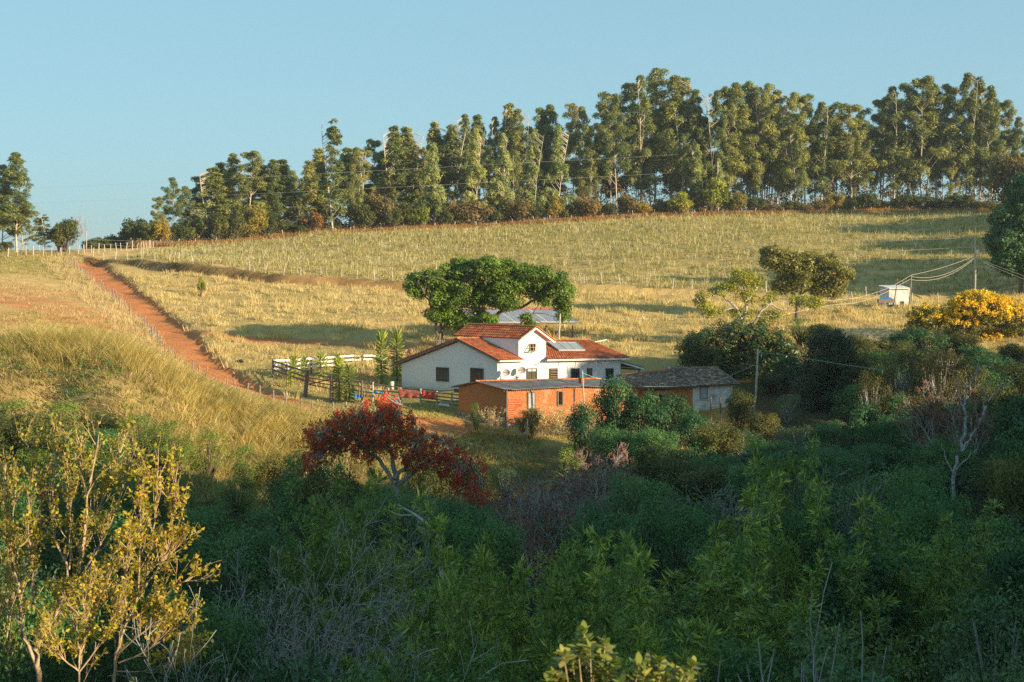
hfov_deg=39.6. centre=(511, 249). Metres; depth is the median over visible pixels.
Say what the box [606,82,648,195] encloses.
eucalyptus tree
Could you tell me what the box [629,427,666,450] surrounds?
bush
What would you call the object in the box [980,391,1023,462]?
bush
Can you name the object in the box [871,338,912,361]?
bush
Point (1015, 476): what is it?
bush
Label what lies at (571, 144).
eucalyptus tree
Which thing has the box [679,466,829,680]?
bamboo clump
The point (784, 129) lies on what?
eucalyptus tree
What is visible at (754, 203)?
scrub tree
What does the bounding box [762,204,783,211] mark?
scrub tree
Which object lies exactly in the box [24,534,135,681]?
sunlit tree
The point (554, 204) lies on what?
scrub tree
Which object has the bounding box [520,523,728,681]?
bamboo clump
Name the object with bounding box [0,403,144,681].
sunlit tree
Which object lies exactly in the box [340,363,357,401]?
yucca
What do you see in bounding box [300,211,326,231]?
scrub tree
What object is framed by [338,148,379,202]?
eucalyptus tree
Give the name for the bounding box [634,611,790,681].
bush
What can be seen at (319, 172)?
eucalyptus tree
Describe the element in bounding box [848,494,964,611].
bush
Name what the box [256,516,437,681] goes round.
bush
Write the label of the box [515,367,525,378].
satellite dish
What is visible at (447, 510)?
bush
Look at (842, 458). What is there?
bush
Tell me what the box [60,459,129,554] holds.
bush
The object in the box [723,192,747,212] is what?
scrub tree
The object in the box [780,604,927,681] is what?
bush
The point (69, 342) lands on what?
tall grass
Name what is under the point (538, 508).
bush
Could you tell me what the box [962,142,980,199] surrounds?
eucalyptus tree
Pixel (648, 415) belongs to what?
bush
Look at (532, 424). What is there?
bush
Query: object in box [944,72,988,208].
eucalyptus tree
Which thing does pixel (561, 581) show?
bush
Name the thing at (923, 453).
bush
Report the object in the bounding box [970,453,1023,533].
bush
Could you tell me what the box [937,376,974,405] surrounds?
bush
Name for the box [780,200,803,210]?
scrub tree
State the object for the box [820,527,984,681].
bamboo clump
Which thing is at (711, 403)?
hitching rail
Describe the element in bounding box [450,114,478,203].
eucalyptus tree
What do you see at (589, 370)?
window
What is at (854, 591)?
bamboo clump
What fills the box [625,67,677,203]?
eucalyptus tree
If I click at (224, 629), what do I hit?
bush
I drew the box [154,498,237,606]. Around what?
bush
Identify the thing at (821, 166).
eucalyptus tree
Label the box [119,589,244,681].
bush
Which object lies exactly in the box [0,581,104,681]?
bush
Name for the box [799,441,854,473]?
bush
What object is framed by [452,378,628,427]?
adobe house
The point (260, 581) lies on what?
bush
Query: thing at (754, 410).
wooden pole
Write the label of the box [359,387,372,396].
pallet
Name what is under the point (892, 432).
bush
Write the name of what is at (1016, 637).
bush
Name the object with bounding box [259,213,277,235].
scrub tree
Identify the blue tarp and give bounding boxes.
[354,393,362,397]
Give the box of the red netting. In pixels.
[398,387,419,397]
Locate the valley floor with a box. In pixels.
[0,354,1004,681]
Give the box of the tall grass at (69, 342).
[0,318,349,486]
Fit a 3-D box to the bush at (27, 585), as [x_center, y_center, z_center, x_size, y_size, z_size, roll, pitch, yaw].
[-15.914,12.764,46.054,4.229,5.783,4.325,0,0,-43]
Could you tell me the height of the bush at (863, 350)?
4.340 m
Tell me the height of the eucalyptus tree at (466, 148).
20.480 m
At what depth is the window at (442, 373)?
133.72 m
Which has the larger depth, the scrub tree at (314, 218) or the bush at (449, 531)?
the scrub tree at (314, 218)
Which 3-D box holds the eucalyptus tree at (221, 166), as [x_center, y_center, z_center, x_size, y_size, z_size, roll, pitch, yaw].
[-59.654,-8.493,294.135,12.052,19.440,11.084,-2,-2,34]
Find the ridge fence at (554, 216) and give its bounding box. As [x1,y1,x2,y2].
[160,206,966,241]
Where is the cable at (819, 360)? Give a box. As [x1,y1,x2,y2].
[759,352,878,369]
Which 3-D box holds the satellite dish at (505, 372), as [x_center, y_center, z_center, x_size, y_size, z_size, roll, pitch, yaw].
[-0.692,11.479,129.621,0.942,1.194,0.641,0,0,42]
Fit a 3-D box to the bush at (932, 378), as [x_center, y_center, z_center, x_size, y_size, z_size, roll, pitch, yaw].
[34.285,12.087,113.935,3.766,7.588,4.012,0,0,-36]
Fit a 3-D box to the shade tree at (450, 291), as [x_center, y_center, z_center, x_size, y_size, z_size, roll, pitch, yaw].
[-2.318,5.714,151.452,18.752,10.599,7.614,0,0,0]
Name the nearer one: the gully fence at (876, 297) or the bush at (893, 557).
the bush at (893, 557)
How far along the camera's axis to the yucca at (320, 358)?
139.44 m
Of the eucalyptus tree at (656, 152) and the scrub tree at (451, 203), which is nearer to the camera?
the scrub tree at (451, 203)
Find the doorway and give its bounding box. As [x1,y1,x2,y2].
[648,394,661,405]
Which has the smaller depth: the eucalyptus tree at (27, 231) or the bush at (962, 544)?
the bush at (962, 544)
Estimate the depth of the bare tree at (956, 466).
73.97 m
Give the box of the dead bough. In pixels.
[388,500,443,600]
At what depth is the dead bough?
47.20 m
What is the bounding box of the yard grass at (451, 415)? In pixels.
[355,380,751,448]
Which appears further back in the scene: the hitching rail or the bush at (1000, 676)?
the hitching rail
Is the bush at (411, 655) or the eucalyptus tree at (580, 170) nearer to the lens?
the bush at (411, 655)
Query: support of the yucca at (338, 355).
on the pasture
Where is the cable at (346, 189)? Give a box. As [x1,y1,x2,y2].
[29,172,678,203]
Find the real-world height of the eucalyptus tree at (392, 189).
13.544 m
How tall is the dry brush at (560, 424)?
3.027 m
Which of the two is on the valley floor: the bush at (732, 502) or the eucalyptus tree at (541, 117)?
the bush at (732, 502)
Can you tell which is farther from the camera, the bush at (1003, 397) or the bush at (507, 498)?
the bush at (1003, 397)
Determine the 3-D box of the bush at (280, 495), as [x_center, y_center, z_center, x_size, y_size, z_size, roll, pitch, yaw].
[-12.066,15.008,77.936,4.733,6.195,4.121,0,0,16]
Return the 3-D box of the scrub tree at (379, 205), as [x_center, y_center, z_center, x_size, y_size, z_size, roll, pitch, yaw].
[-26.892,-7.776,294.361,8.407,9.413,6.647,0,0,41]
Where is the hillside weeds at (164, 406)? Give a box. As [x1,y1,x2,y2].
[0,249,553,563]
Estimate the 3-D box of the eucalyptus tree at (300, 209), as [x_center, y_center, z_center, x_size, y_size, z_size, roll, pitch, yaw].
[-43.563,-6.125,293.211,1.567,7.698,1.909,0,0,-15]
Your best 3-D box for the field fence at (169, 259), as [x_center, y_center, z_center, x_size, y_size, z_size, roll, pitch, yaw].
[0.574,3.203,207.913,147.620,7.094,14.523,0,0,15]
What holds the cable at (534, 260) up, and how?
attached to the utility pole at (976, 251)
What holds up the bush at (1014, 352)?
on the pasture
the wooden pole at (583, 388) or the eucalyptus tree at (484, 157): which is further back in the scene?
the eucalyptus tree at (484, 157)
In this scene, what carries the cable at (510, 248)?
attached to the utility pole at (976, 251)
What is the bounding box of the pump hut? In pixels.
[878,285,909,306]
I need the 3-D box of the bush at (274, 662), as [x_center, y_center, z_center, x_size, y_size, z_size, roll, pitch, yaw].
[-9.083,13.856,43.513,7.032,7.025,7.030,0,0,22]
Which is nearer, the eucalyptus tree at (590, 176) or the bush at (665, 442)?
the bush at (665, 442)
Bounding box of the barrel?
[390,381,394,389]
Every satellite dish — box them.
[501,369,509,379]
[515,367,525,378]
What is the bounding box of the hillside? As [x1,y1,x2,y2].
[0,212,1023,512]
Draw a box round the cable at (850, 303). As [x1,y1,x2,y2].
[785,279,909,314]
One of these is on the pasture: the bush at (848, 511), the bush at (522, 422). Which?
the bush at (522, 422)
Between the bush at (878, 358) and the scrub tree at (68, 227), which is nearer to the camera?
the bush at (878, 358)
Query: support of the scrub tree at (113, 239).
on the hillside
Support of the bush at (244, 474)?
on the valley floor
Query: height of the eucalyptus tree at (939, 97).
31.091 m
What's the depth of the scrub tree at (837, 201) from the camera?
313.60 m
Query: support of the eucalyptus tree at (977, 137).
on the hillside
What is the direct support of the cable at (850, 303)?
attached to the wooden pole at (910, 290)
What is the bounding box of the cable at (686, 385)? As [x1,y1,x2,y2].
[644,365,753,386]
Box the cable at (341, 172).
[24,154,680,188]
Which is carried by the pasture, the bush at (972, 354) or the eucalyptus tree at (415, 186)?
the bush at (972, 354)
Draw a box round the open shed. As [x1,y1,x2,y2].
[439,308,579,337]
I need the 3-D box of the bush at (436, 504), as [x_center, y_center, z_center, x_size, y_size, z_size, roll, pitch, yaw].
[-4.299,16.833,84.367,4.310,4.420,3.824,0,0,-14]
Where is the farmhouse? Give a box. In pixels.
[392,323,643,389]
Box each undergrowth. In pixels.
[0,339,1020,681]
[124,179,1001,248]
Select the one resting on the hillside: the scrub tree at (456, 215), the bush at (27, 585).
the scrub tree at (456, 215)
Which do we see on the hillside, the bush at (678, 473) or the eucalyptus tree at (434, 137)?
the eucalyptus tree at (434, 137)
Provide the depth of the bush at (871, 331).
146.60 m
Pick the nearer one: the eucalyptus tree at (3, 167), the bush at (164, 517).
the bush at (164, 517)
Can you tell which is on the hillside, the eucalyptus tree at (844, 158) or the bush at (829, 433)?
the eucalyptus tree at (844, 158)
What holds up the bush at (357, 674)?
on the valley floor
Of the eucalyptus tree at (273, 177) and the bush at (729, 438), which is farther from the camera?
the eucalyptus tree at (273, 177)
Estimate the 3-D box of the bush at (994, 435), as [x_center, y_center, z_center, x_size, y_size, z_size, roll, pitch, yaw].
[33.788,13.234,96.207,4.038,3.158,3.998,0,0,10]
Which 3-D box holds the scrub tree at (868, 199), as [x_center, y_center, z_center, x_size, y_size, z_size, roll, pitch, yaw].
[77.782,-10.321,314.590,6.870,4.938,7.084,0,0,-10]
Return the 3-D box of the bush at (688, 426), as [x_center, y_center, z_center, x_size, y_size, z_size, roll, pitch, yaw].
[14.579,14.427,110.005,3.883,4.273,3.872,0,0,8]
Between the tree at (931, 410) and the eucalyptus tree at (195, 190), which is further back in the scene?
the eucalyptus tree at (195, 190)
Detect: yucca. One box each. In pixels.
[286,370,293,387]
[288,353,299,381]
[298,354,308,379]
[314,350,328,378]
[331,352,340,373]
[332,356,345,400]
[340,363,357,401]
[372,330,390,384]
[388,328,405,379]
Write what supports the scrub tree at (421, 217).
on the hillside
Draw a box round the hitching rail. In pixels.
[709,395,721,424]
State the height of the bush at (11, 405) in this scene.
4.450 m
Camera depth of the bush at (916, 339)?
137.56 m
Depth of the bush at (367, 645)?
50.68 m
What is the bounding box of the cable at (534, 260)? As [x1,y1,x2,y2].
[95,243,964,260]
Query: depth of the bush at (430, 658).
40.07 m
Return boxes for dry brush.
[459,413,479,432]
[478,406,505,432]
[508,426,526,441]
[526,405,553,435]
[534,405,567,434]
[549,402,576,434]
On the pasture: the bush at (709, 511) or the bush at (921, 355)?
the bush at (921, 355)
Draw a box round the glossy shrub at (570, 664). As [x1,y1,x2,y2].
[539,620,706,681]
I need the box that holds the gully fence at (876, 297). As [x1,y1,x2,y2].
[787,292,953,305]
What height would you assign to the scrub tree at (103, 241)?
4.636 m
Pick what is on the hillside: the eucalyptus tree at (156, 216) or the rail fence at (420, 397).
the eucalyptus tree at (156, 216)
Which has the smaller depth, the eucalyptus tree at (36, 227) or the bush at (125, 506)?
the bush at (125, 506)
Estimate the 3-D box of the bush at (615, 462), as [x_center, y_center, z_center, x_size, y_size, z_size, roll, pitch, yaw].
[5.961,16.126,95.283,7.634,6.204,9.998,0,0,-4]
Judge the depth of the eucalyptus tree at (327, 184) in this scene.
287.12 m
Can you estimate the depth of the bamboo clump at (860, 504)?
45.43 m
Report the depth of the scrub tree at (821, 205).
312.76 m
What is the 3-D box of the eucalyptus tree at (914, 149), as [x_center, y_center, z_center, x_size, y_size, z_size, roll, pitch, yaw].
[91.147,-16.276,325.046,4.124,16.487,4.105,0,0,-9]
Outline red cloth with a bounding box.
[422,390,435,398]
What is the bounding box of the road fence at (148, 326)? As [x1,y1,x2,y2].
[69,256,374,413]
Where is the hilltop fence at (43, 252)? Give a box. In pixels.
[2,240,153,256]
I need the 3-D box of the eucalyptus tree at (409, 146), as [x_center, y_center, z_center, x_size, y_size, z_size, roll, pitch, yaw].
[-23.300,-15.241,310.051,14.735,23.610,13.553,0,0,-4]
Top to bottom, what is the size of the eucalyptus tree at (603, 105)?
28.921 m
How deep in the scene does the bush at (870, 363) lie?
127.28 m
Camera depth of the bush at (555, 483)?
91.41 m
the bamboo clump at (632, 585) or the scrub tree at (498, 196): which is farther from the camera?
the scrub tree at (498, 196)
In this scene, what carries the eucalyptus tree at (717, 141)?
on the hillside
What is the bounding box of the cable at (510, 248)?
[92,238,954,248]
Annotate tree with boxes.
[0,152,39,250]
[0,164,18,250]
[0,241,14,251]
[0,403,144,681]
[0,442,29,673]
[11,202,34,250]
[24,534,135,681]
[28,217,48,249]
[31,214,52,250]
[47,229,66,250]
[50,217,79,251]
[76,216,83,243]
[81,240,97,248]
[87,237,114,248]
[100,431,221,681]
[104,234,122,248]
[116,236,130,248]
[117,216,150,247]
[137,230,156,241]
[148,197,165,227]
[149,218,173,241]
[160,177,183,240]
[168,225,190,242]
[170,186,199,239]
[182,167,237,239]
[182,216,213,240]
[183,175,214,229]
[202,162,244,238]
[206,211,233,240]
[219,153,248,236]
[221,212,247,243]
[229,150,270,233]
[231,164,295,234]
[235,203,268,238]
[252,159,290,221]
[256,159,307,231]
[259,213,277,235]
[275,220,295,237]
[283,170,308,230]
[289,386,500,507]
[291,224,309,233]
[292,160,330,227]
[294,219,315,227]
[297,201,303,220]
[299,147,343,226]
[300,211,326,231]
[314,166,322,208]
[316,118,347,229]
[321,147,374,225]
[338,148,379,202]
[343,147,367,224]
[345,202,376,229]
[360,139,381,198]
[363,191,396,227]
[364,150,403,222]
[373,125,414,202]
[378,126,431,209]
[381,208,403,227]
[385,172,397,201]
[393,200,417,226]
[399,147,424,208]
[402,254,577,344]
[406,206,429,226]
[411,147,431,207]
[413,121,454,209]
[418,144,446,224]
[419,192,450,224]
[429,124,481,200]
[438,204,453,224]
[446,200,466,223]
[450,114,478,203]
[452,210,469,224]
[456,198,496,225]
[458,128,489,222]
[458,157,476,202]
[459,114,496,202]
[461,138,477,196]
[466,124,487,199]
[479,145,494,223]
[482,103,525,199]
[482,116,501,195]
[484,201,504,222]
[486,191,509,222]
[488,133,515,222]
[500,197,532,221]
[502,108,531,196]
[509,149,522,200]
[515,139,527,187]
[522,127,546,213]
[523,107,562,195]
[526,204,547,219]
[529,180,539,194]
[535,104,570,195]
[539,125,578,216]
[545,195,563,218]
[553,103,587,201]
[560,204,581,217]
[567,106,601,199]
[568,196,602,216]
[580,91,633,203]
[581,125,594,180]
[582,149,599,200]
[586,105,617,202]
[590,139,604,199]
[599,203,617,215]
[600,96,633,204]
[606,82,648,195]
[615,193,638,214]
[620,74,660,203]
[620,117,656,199]
[621,107,646,198]
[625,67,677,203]
[634,202,651,213]
[642,74,693,197]
[643,101,658,203]
[650,203,667,213]
[656,201,675,211]
[662,77,712,213]
[666,191,693,215]
[673,133,693,191]
[674,100,693,189]
[674,316,807,380]
[675,89,713,188]
[686,182,709,212]
[687,144,707,207]
[692,267,825,325]
[696,562,874,681]
[697,176,732,211]
[698,90,729,186]
[708,86,748,182]
[711,158,729,210]
[712,82,764,196]
[714,102,743,193]
[723,153,735,190]
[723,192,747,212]
[731,81,775,198]
[738,91,758,198]
[746,83,783,197]
[746,197,766,211]
[754,102,769,198]
[756,243,855,317]
[757,134,765,183]
[761,89,793,203]
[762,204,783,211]
[763,161,774,204]
[773,92,813,200]
[779,105,791,168]
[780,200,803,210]
[787,93,832,203]
[788,130,809,200]
[788,323,875,412]
[798,204,815,211]
[802,101,839,200]
[806,114,822,200]
[813,101,858,193]
[814,200,835,210]
[822,128,839,191]
[822,192,844,209]
[826,154,840,182]
[828,103,879,197]
[835,148,848,194]
[841,198,858,210]
[843,126,865,195]
[848,192,880,209]
[849,107,885,192]
[849,173,857,195]
[852,127,869,195]
[864,96,899,199]
[869,181,875,195]
[871,201,894,208]
[872,86,911,198]
[872,108,884,200]
[873,348,922,432]
[881,83,933,195]
[885,110,904,195]
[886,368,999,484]
[890,193,917,209]
[895,75,948,195]
[899,288,1023,340]
[903,101,930,190]
[904,145,919,194]
[905,80,952,197]
[908,195,935,209]
[923,83,967,197]
[928,147,941,189]
[932,109,952,198]
[932,196,954,208]
[941,152,961,195]
[941,360,1017,508]
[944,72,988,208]
[947,194,976,208]
[960,75,996,199]
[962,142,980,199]
[968,101,989,201]
[969,200,991,208]
[976,85,1008,201]
[976,123,992,199]
[976,167,987,200]
[981,172,1023,293]
[982,99,1017,166]
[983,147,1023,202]
[985,202,1002,208]
[986,164,995,200]
[1008,142,1019,172]
[1009,116,1023,157]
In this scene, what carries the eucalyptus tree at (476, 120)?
on the hillside
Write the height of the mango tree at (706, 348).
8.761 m
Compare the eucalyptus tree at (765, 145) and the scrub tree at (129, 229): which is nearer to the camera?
the scrub tree at (129, 229)
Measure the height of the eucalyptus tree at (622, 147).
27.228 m
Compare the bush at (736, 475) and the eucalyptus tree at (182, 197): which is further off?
the eucalyptus tree at (182, 197)
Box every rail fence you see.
[272,360,309,396]
[332,378,457,409]
[986,287,1018,293]
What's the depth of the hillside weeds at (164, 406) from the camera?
108.02 m
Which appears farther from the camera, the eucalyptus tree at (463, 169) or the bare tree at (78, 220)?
the eucalyptus tree at (463, 169)
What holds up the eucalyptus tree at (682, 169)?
on the hillside
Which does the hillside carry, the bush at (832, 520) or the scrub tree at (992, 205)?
the scrub tree at (992, 205)
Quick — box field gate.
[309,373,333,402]
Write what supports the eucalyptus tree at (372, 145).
on the hillside
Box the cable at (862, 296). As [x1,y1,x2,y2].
[823,275,910,300]
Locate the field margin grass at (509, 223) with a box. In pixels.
[138,207,991,247]
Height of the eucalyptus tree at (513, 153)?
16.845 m
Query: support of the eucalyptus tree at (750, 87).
on the hillside
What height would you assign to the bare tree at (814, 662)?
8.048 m
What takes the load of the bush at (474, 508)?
on the valley floor
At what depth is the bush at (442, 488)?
105.56 m
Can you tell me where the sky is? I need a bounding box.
[0,0,1023,249]
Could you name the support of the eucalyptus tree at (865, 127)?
on the hillside
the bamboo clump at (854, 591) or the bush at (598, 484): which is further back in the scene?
the bush at (598, 484)
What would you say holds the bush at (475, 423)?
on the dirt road
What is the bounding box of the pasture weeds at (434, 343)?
[119,274,1022,446]
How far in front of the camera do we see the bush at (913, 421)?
107.66 m
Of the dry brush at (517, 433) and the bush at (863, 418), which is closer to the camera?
the bush at (863, 418)
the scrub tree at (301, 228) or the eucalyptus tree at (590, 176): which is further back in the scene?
the eucalyptus tree at (590, 176)
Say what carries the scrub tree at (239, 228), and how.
on the hillside
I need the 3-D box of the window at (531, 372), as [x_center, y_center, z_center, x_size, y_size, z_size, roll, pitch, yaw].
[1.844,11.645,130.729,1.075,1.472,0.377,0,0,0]
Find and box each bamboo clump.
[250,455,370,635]
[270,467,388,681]
[309,576,471,681]
[333,501,430,681]
[364,559,576,681]
[409,486,589,680]
[415,501,575,681]
[442,525,636,681]
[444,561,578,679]
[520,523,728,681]
[584,544,771,679]
[588,529,741,654]
[596,616,707,681]
[625,553,852,681]
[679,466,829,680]
[681,545,915,681]
[719,431,828,616]
[757,478,925,678]
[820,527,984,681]
[872,497,1011,670]
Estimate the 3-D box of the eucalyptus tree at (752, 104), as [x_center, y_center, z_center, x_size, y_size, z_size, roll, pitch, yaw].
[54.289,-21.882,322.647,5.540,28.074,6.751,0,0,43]
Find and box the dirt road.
[75,263,541,438]
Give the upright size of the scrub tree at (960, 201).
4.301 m
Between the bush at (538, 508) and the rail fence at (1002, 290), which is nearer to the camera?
the bush at (538, 508)
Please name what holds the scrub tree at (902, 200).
on the hillside
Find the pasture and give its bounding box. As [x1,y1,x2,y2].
[87,260,1023,448]
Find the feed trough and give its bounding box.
[877,297,894,306]
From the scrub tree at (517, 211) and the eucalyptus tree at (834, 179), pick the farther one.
the eucalyptus tree at (834, 179)
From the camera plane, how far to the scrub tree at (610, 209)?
305.95 m
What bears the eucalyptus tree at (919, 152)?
on the hillside
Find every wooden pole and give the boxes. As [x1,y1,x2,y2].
[558,314,560,338]
[582,370,584,406]
[753,349,758,413]
[909,275,911,305]
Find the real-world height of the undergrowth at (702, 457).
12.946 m
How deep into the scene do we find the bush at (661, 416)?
116.41 m
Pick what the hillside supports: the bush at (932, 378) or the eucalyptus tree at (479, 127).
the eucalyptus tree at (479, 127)
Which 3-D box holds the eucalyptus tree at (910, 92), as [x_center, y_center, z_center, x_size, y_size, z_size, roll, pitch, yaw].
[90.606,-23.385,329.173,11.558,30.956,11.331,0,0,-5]
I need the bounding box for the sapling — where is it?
[197,277,205,295]
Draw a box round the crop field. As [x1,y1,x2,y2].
[105,213,1023,297]
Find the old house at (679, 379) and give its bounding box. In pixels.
[616,366,740,411]
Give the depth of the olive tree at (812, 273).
170.78 m
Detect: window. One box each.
[435,367,448,382]
[470,368,483,381]
[527,368,536,378]
[530,343,537,350]
[550,368,557,378]
[571,368,579,377]
[587,368,591,376]
[606,368,613,379]
[700,386,707,399]
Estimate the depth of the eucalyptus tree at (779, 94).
321.24 m
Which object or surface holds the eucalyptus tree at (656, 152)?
on the hillside
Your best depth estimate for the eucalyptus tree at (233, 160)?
290.03 m
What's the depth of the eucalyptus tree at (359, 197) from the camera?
293.23 m
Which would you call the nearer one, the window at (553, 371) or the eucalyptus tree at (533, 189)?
the window at (553, 371)
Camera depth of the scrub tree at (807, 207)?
311.80 m
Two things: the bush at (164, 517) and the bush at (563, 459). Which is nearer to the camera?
the bush at (164, 517)
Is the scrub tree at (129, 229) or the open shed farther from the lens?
the scrub tree at (129, 229)
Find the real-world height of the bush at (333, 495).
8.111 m
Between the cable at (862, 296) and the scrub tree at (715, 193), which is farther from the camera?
the scrub tree at (715, 193)
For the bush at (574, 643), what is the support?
on the valley floor
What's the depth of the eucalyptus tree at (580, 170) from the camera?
317.83 m
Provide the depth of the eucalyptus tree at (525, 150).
322.76 m
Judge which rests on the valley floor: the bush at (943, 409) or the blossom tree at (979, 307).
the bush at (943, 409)
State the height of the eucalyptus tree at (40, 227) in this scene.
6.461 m
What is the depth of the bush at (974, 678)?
30.14 m
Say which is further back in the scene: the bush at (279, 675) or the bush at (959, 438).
the bush at (959, 438)
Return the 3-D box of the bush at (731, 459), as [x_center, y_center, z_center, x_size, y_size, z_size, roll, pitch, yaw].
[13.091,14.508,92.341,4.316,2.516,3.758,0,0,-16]
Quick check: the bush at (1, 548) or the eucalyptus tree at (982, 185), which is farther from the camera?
the eucalyptus tree at (982, 185)
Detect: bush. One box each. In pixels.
[0,397,44,451]
[0,407,17,457]
[0,434,41,464]
[0,446,61,529]
[0,484,60,596]
[0,531,46,672]
[0,557,77,681]
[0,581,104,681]
[1,410,74,464]
[1,463,79,597]
[37,400,83,456]
[48,559,180,681]
[49,432,116,483]
[56,426,131,480]
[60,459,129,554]
[70,505,207,663]
[76,521,200,612]
[78,410,137,456]
[78,475,155,580]
[107,544,439,681]
[116,412,170,464]
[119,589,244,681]
[122,586,273,681]
[135,661,212,681]
[136,583,233,681]
[137,445,175,472]
[144,464,206,552]
[149,419,199,468]
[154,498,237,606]
[167,521,298,643]
[182,495,431,680]
[184,430,229,478]
[203,536,335,675]
[209,475,262,518]
[212,607,323,681]
[230,442,265,493]
[238,498,312,595]
[239,636,340,681]
[253,614,529,681]
[256,469,330,570]
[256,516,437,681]
[261,448,307,506]
[279,462,336,518]
[283,457,425,551]
[290,466,366,558]
[290,509,361,609]
[292,448,331,489]
[294,658,385,681]
[295,512,440,679]
[297,479,446,581]
[311,486,386,611]
[336,545,401,649]
[344,520,426,629]
[349,481,430,599]
[351,480,408,509]
[377,639,542,681]
[393,481,465,613]
[400,458,443,503]
[404,552,502,654]
[410,629,538,681]
[414,496,460,535]
[414,499,487,598]
[417,500,492,550]
[424,494,503,572]
[432,464,459,505]
[442,559,533,673]
[446,490,519,523]
[450,507,531,615]
[460,462,492,506]
[461,494,609,614]
[467,471,557,540]
[469,401,481,431]
[479,498,578,548]
[496,467,516,505]
[506,463,617,549]
[511,465,597,524]
[513,410,530,435]
[514,583,635,681]
[524,407,539,435]
[529,540,617,649]
[535,453,644,549]
[540,630,640,680]
[541,462,640,511]
[549,442,641,514]
[550,447,588,486]
[553,498,663,630]
[561,400,606,467]
[586,422,640,473]
[589,373,638,456]
[599,467,680,534]
[601,409,652,456]
[614,387,670,448]
[619,492,729,620]
[626,424,680,468]
[628,446,687,495]
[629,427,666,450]
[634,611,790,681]
[640,399,677,435]
[649,486,729,601]
[655,388,700,446]
[657,461,732,507]
[676,411,724,456]
[678,460,855,541]
[682,532,802,651]
[684,453,746,487]
[691,423,745,459]
[713,428,767,466]
[719,463,786,507]
[725,388,755,432]
[729,527,825,680]
[744,438,793,467]
[746,411,780,445]
[746,499,832,621]
[747,445,830,557]
[757,371,783,394]
[763,445,825,483]
[769,353,804,390]
[773,424,826,449]
[774,394,802,422]
[777,479,859,581]
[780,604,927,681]
[782,317,817,345]
[786,642,913,681]
[797,527,941,680]
[798,446,864,507]
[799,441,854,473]
[805,322,840,336]
[806,419,853,457]
[820,476,879,542]
[828,382,872,431]
[828,458,890,592]
[841,322,893,344]
[842,353,875,383]
[842,539,924,613]
[843,397,893,469]
[846,333,875,351]
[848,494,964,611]
[850,342,885,378]
[850,441,908,478]
[853,371,892,440]
[853,462,953,541]
[856,410,923,476]
[862,350,907,382]
[864,390,911,441]
[870,378,914,399]
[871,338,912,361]
[873,469,975,554]
[883,332,916,357]
[893,326,952,359]
[894,347,938,380]
[897,370,942,403]
[902,401,950,443]
[904,390,953,449]
[907,438,981,494]
[911,527,1023,650]
[913,573,1023,681]
[918,354,962,420]
[926,430,991,476]
[929,349,967,385]
[935,335,952,352]
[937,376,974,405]
[940,643,1023,681]
[941,507,1023,585]
[941,669,979,681]
[943,364,995,418]
[944,333,983,355]
[944,399,982,443]
[947,419,982,448]
[952,342,993,377]
[954,528,1023,681]
[963,380,1023,457]
[965,355,1017,386]
[965,365,1014,409]
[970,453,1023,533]
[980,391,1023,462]
[982,423,1014,456]
[986,451,1023,547]
[987,418,1023,496]
[991,361,1023,400]
[993,343,1023,364]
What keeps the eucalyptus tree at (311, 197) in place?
on the hillside
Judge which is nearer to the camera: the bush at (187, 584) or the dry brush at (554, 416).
the bush at (187, 584)
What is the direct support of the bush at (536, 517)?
on the valley floor
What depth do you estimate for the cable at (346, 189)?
264.22 m
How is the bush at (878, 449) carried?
on the valley floor
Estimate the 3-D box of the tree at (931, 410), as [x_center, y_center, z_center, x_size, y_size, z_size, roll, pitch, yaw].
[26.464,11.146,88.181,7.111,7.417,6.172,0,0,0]
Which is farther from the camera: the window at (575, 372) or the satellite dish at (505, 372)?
the window at (575, 372)
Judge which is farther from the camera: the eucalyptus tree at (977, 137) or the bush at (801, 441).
the eucalyptus tree at (977, 137)
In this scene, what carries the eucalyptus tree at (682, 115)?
on the hillside
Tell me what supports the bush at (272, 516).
on the valley floor
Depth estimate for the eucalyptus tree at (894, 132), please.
326.27 m
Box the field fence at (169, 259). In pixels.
[92,248,1018,296]
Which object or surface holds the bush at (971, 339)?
on the pasture
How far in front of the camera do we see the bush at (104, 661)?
42.79 m
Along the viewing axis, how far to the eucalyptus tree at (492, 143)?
323.95 m
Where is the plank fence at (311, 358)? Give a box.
[272,353,388,376]
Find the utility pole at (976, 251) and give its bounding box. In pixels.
[972,236,978,289]
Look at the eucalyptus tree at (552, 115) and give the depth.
324.69 m
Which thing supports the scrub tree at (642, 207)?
on the hillside
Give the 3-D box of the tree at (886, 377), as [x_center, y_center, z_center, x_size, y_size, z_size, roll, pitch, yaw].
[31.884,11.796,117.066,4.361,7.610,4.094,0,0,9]
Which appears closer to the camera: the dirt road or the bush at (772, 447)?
the bush at (772, 447)
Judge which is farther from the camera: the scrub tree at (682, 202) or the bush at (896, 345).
the scrub tree at (682, 202)
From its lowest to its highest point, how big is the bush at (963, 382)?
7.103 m
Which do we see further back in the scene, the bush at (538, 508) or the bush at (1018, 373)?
the bush at (1018, 373)

